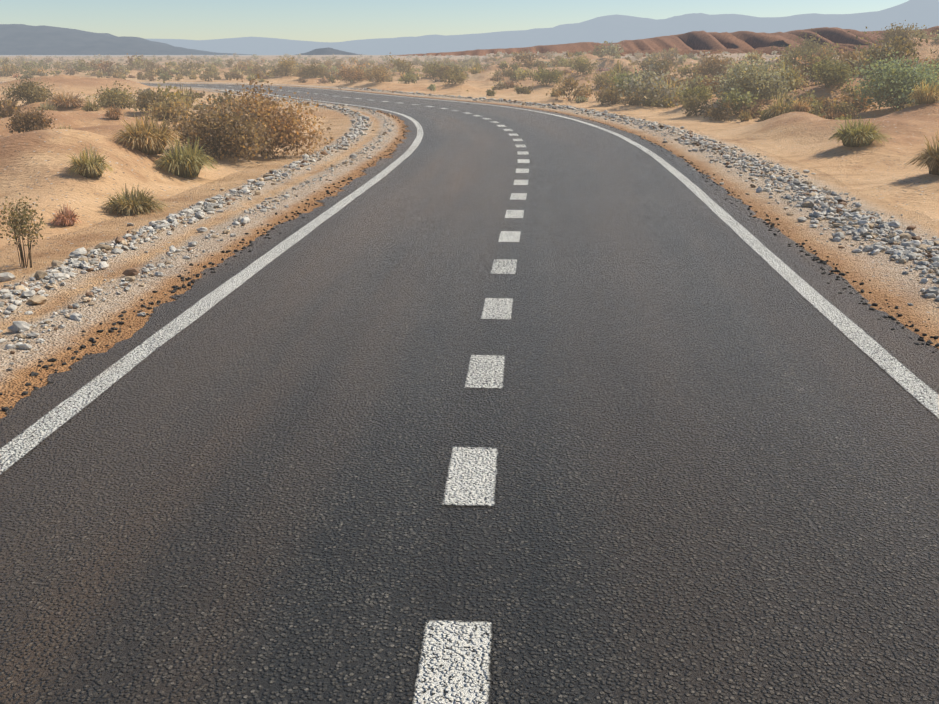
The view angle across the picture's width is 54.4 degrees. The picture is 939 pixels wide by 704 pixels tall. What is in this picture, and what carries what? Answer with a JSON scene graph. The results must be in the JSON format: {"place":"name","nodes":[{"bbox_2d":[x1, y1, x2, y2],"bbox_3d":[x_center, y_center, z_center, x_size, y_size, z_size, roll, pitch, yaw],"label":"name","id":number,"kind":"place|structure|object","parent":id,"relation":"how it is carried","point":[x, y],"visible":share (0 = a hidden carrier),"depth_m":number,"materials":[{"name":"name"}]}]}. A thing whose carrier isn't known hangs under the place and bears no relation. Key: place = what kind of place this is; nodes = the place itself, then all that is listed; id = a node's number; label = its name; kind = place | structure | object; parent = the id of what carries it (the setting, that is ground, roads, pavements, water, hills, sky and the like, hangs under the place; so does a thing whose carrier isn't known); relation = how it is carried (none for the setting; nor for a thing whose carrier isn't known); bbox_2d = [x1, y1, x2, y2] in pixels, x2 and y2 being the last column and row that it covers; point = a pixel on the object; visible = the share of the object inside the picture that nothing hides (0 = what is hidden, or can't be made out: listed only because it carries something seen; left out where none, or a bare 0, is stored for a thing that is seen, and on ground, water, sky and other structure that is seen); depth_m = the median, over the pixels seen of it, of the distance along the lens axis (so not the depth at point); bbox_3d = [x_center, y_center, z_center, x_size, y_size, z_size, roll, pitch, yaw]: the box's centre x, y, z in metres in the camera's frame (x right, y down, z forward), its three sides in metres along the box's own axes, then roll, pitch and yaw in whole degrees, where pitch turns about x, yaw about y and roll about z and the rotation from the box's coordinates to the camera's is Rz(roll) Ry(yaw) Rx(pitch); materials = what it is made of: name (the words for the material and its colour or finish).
{"place":"outdoors","nodes":[
{"label":"outdoors","id":0,"kind":"place"},
{"bbox_2d":[2,106,55,132],"bbox_3d":[-11.444,-6.091,23.820,1.286,0.746,1.339,-15,24,-39],"label":"shrub","id":1,"kind":"object","parent":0,"point":[21,121],"visible":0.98,"depth_m":23.73,"materials":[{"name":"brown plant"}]},
{"bbox_2d":[34,100,56,110],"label":"tussock grass","id":2,"kind":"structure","parent":0,"point":[48,107],"depth_m":31.37,"materials":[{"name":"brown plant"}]},
{"bbox_2d":[37,90,87,108],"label":"tussock grass","id":3,"kind":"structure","parent":0,"point":[61,100],"depth_m":33.67,"materials":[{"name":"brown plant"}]},
{"bbox_2d":[64,145,113,177],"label":"tussock grass","id":4,"kind":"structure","parent":0,"point":[86,166],"depth_m":15.71,"materials":[{"name":"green plant"}]},
{"bbox_2d":[81,98,103,110],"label":"tussock grass","id":5,"kind":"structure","parent":0,"point":[90,106],"depth_m":30.14,"materials":[{"name":"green plant"}]},
{"bbox_2d":[103,104,124,119],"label":"tussock grass","id":6,"kind":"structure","parent":0,"point":[114,113],"depth_m":27.80,"materials":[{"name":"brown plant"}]},
{"bbox_2d":[0,24,251,54],"bbox_3d":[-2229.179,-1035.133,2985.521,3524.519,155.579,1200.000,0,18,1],"label":"mountain range","id":7,"kind":"structure","parent":0,"point":[19,39],"depth_m":2678.85,"materials":[{"name":"stone"}]},
{"bbox_2d":[129,88,177,112],"bbox_3d":[-11.928,-9.481,34.312,1.853,0.914,1.949,0,18,1],"label":"shrub","id":8,"kind":"object","parent":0,"point":[145,100],"visible":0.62,"depth_m":34.07,"materials":[{"name":"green plant"}]},
{"bbox_2d":[177,98,192,110],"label":"tussock grass","id":9,"kind":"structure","parent":0,"point":[187,104],"depth_m":33.93,"materials":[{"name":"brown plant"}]},
{"bbox_2d":[0,86,411,418],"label":"shoulder","id":10,"kind":"object","parent":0,"point":[57,343],"visible":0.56,"depth_m":11.59},
{"bbox_2d":[198,73,333,158],"bbox_3d":[-5.062,-5.750,22.199,3.473,1.999,3.366,0,18,1],"label":"shrub","id":11,"kind":"object","parent":10,"relation":"on","point":[291,133],"visible":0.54,"depth_m":21.89,"materials":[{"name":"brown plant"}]},
{"bbox_2d":[148,95,285,161],"bbox_3d":[-5.700,-5.174,20.922,3.090,1.417,2.846,0,18,1],"label":"shrub","id":12,"kind":"object","parent":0,"point":[242,136],"visible":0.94,"depth_m":20.42,"materials":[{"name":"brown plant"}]},
{"bbox_2d":[296,47,362,54],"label":"hill","id":13,"kind":"structure","parent":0,"point":[326,51],"depth_m":2052.06,"materials":[{"name":"stone"}]},
{"bbox_2d":[0,0,908,41],"label":"sky","id":14,"kind":"structure","parent":0,"point":[302,20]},
{"bbox_2d":[0,83,938,703],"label":"road asphalt","id":15,"kind":"structure","parent":0,"point":[712,435],"depth_m":5.54,"materials":[{"name":"grey asphalt"}]},
{"bbox_2d":[0,87,423,474],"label":"edge line","id":16,"kind":"object","parent":15,"relation":"on","point":[19,446],"visible":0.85,"depth_m":7.99,"materials":[{"name":"paint"}]},
{"bbox_2d":[199,85,529,703],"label":"dashes","id":17,"kind":"object","parent":15,"relation":"on","point":[454,662],"visible":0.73,"depth_m":5.08,"materials":[{"name":"paint"}]},
{"bbox_2d":[153,83,938,418],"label":"edge line","id":18,"kind":"object","parent":15,"relation":"on","point":[923,393],"visible":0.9,"depth_m":9.18,"materials":[{"name":"paint"}]},
{"bbox_2d":[0,38,938,247],"bbox_3d":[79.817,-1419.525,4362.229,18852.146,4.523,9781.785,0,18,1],"label":"desert ground","id":19,"kind":"structure","parent":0,"point":[33,165],"depth_m":23.67,"materials":[{"name":"beige sand"}]},
{"bbox_2d":[0,193,54,267],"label":"twig bush","id":20,"kind":"object","parent":19,"relation":"on","point":[16,230],"visible":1,"depth_m":10.49,"materials":[{"name":"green plant"}]},
{"bbox_2d":[1,77,55,104],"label":"shrub","id":21,"kind":"object","parent":19,"relation":"on","point":[30,93],"visible":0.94,"depth_m":34.59,"materials":[{"name":"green plant"}]},
{"bbox_2d":[50,203,81,225],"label":"tussock grass","id":22,"kind":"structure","parent":19,"relation":"on","point":[66,217],"depth_m":13.22,"materials":[{"name":"red plant"}]},
{"bbox_2d":[80,81,136,108],"bbox_3d":[-13.718,-9.909,35.131,1.965,1.095,2.670,0,18,1],"label":"shrub","id":23,"kind":"object","parent":19,"relation":"on","point":[115,97],"visible":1,"depth_m":34.91,"materials":[{"name":"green plant"}]},
{"bbox_2d":[100,183,168,215],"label":"tussock grass","id":24,"kind":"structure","parent":19,"relation":"on","point":[138,203],"depth_m":14.33,"materials":[{"name":"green plant"}]},
{"bbox_2d":[111,109,184,154],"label":"tussock grass","id":25,"kind":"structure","parent":19,"relation":"on","point":[147,138],"depth_m":17.96,"materials":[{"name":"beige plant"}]},
{"bbox_2d":[152,136,217,177],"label":"tussock grass","id":26,"kind":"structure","parent":19,"relation":"on","point":[185,163],"depth_m":17.71,"materials":[{"name":"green plant"}]},
{"bbox_2d":[265,55,298,75],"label":"shrub","id":27,"kind":"object","parent":19,"relation":"on","point":[286,65],"visible":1,"depth_m":83.49,"materials":[{"name":"beige plant"}]},
{"bbox_2d":[294,61,328,77],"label":"shrub","id":28,"kind":"object","parent":19,"relation":"on","point":[315,69],"visible":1,"depth_m":80.71,"materials":[{"name":"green plant"}]},
{"bbox_2d":[328,58,367,82],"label":"shrub","id":29,"kind":"object","parent":19,"relation":"on","point":[345,75],"visible":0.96,"depth_m":71.41,"materials":[{"name":"beige plant"}]},
{"bbox_2d":[359,63,392,82],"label":"shrub","id":30,"kind":"object","parent":19,"relation":"on","point":[377,74],"visible":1,"depth_m":69.38,"materials":[{"name":"beige plant"}]},
{"bbox_2d":[413,59,453,77],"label":"shrub","id":31,"kind":"object","parent":19,"relation":"on","point":[430,69],"visible":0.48,"depth_m":75.41,"materials":[{"name":"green plant"}]},
{"bbox_2d":[440,65,468,83],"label":"shrub","id":32,"kind":"object","parent":19,"relation":"on","point":[455,77],"visible":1,"depth_m":64.02,"materials":[{"name":"beige plant"}]},
{"bbox_2d":[0,201,938,410],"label":"gravel","id":33,"kind":"structure","parent":19,"relation":"on","point":[905,250],"depth_m":11.01,"materials":[{"name":"grey gravel"}]},
{"bbox_2d":[529,62,567,85],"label":"shrub","id":34,"kind":"object","parent":19,"relation":"on","point":[544,76],"visible":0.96,"depth_m":59.21,"materials":[{"name":"green plant"}]},
{"bbox_2d":[562,50,601,73],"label":"shrub","id":35,"kind":"object","parent":19,"relation":"on","point":[579,62],"visible":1,"depth_m":66.93,"materials":[{"name":"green plant"}]},
{"bbox_2d":[589,70,616,88],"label":"shrub","id":36,"kind":"object","parent":19,"relation":"on","point":[599,79],"visible":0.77,"depth_m":56.45,"materials":[{"name":"green plant"}]},
{"bbox_2d":[601,68,666,94],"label":"shrub","id":37,"kind":"object","parent":19,"relation":"on","point":[615,78],"visible":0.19,"depth_m":46.22,"materials":[{"name":"green plant"}]},
{"bbox_2d":[639,54,676,75],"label":"shrub","id":38,"kind":"object","parent":19,"relation":"on","point":[659,67],"visible":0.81,"depth_m":60.06,"materials":[{"name":"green plant"}]},
{"bbox_2d":[656,74,673,86],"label":"shrub","id":39,"kind":"object","parent":19,"relation":"on","point":[668,79],"visible":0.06,"depth_m":51.57,"materials":[{"name":"green plant"}]},
{"bbox_2d":[672,79,714,103],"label":"shrub","id":40,"kind":"object","parent":19,"relation":"on","point":[702,92],"visible":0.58,"depth_m":37.45,"materials":[{"name":"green plant"}]},
{"bbox_2d":[699,74,725,93],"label":"shrub","id":41,"kind":"object","parent":19,"relation":"on","point":[707,83],"visible":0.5,"depth_m":42.63,"materials":[{"name":"green plant"}]},
{"bbox_2d":[688,49,737,76],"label":"shrub","id":42,"kind":"object","parent":19,"relation":"on","point":[715,65],"visible":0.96,"depth_m":54.87,"materials":[{"name":"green plant"}]},
{"bbox_2d":[705,45,810,100],"bbox_3d":[11.284,-10.901,35.635,3.855,2.073,5.339,5,19,16],"label":"shrub","id":43,"kind":"object","parent":19,"relation":"on","point":[755,78],"visible":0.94,"depth_m":35.01,"materials":[{"name":"green plant"}]},
{"bbox_2d":[772,59,808,91],"bbox_3d":[13.365,-11.703,38.578,1.907,1.474,1.993,-15,24,-39],"label":"shrub","id":44,"kind":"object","parent":19,"relation":"on","point":[790,82],"depth_m":38.26,"materials":[{"name":"green plant"}]},
{"bbox_2d":[771,42,825,73],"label":"shrub","id":45,"kind":"object","parent":19,"relation":"on","point":[804,51],"visible":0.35,"depth_m":50.99,"materials":[{"name":"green plant"}]},
{"bbox_2d":[789,28,840,60],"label":"shrub","id":46,"kind":"object","parent":19,"relation":"on","point":[809,43],"visible":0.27,"depth_m":61.26,"materials":[{"name":"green plant"}]},
{"bbox_2d":[805,53,860,88],"bbox_3d":[14.420,-11.085,36.005,2.131,1.353,2.638,12,22,33],"label":"shrub","id":47,"kind":"object","parent":19,"relation":"on","point":[829,73],"visible":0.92,"depth_m":35.78,"materials":[{"name":"green plant"}]},
{"bbox_2d":[855,43,888,71],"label":"shrub","id":48,"kind":"object","parent":19,"relation":"on","point":[868,50],"visible":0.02,"depth_m":42.51,"materials":[{"name":"green plant"}]},
{"bbox_2d":[843,49,938,110],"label":"shrub","id":49,"kind":"object","parent":19,"relation":"on","point":[898,81],"visible":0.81,"depth_m":30.77,"materials":[{"name":"green plant"}]},
{"bbox_2d":[876,20,929,48],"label":"shrub","id":50,"kind":"object","parent":19,"relation":"on","point":[899,30],"visible":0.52,"depth_m":60.86,"materials":[{"name":"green plant"}]},
{"bbox_2d":[908,25,935,39],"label":"shrub","id":51,"kind":"object","parent":19,"relation":"on","point":[924,37],"visible":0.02,"depth_m":78.74,"materials":[{"name":"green plant"}]},
{"bbox_2d":[0,27,938,121],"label":"scrub plain","id":52,"kind":"structure","parent":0,"point":[661,95],"depth_m":58.61,"materials":[{"name":"green plant"}]},
{"bbox_2d":[0,81,938,347],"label":"shoulder","id":53,"kind":"object","parent":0,"point":[880,277],"visible":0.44,"depth_m":14.06},
{"bbox_2d":[147,0,938,54],"bbox_3d":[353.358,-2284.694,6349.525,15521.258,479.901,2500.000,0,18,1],"label":"distant mountains","id":54,"kind":"structure","parent":0,"point":[616,28],"depth_m":5770.05,"materials":[{"name":"stone"}]},
{"bbox_2d":[191,87,902,215],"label":"gravel","id":55,"kind":"structure","parent":0,"point":[813,197],"depth_m":20.34,"materials":[{"name":"grey gravel"}]},
{"bbox_2d":[397,26,938,55],"bbox_3d":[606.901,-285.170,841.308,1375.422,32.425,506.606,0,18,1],"label":"mesa hills","id":56,"kind":"structure","parent":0,"point":[698,40],"depth_m":786.14,"materials":[{"name":"brown stone"}]},
{"bbox_2d":[573,43,876,56],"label":"hills","id":57,"kind":"structure","parent":0,"point":[767,50],"depth_m":381.95,"materials":[{"name":"brown stone"}]},
{"bbox_2d":[737,110,751,121],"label":"tussock grass","id":58,"kind":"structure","parent":0,"point":[745,116],"depth_m":31.46,"materials":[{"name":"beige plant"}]},
{"bbox_2d":[790,98,813,111],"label":"tussock grass","id":59,"kind":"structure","parent":0,"point":[803,106],"depth_m":29.02,"materials":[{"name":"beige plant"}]},
{"bbox_2d":[827,115,890,146],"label":"tussock grass","id":60,"kind":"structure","parent":0,"point":[858,136],"depth_m":21.67,"materials":[{"name":"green plant"}]},
{"bbox_2d":[904,132,938,174],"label":"tussock grass","id":61,"kind":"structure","parent":0,"point":[930,159],"depth_m":16.99,"materials":[{"name":"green plant"}]},
{"bbox_2d":[905,77,938,103],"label":"tussock grass","id":62,"kind":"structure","parent":0,"point":[927,95],"depth_m":27.15,"materials":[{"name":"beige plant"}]}
]}

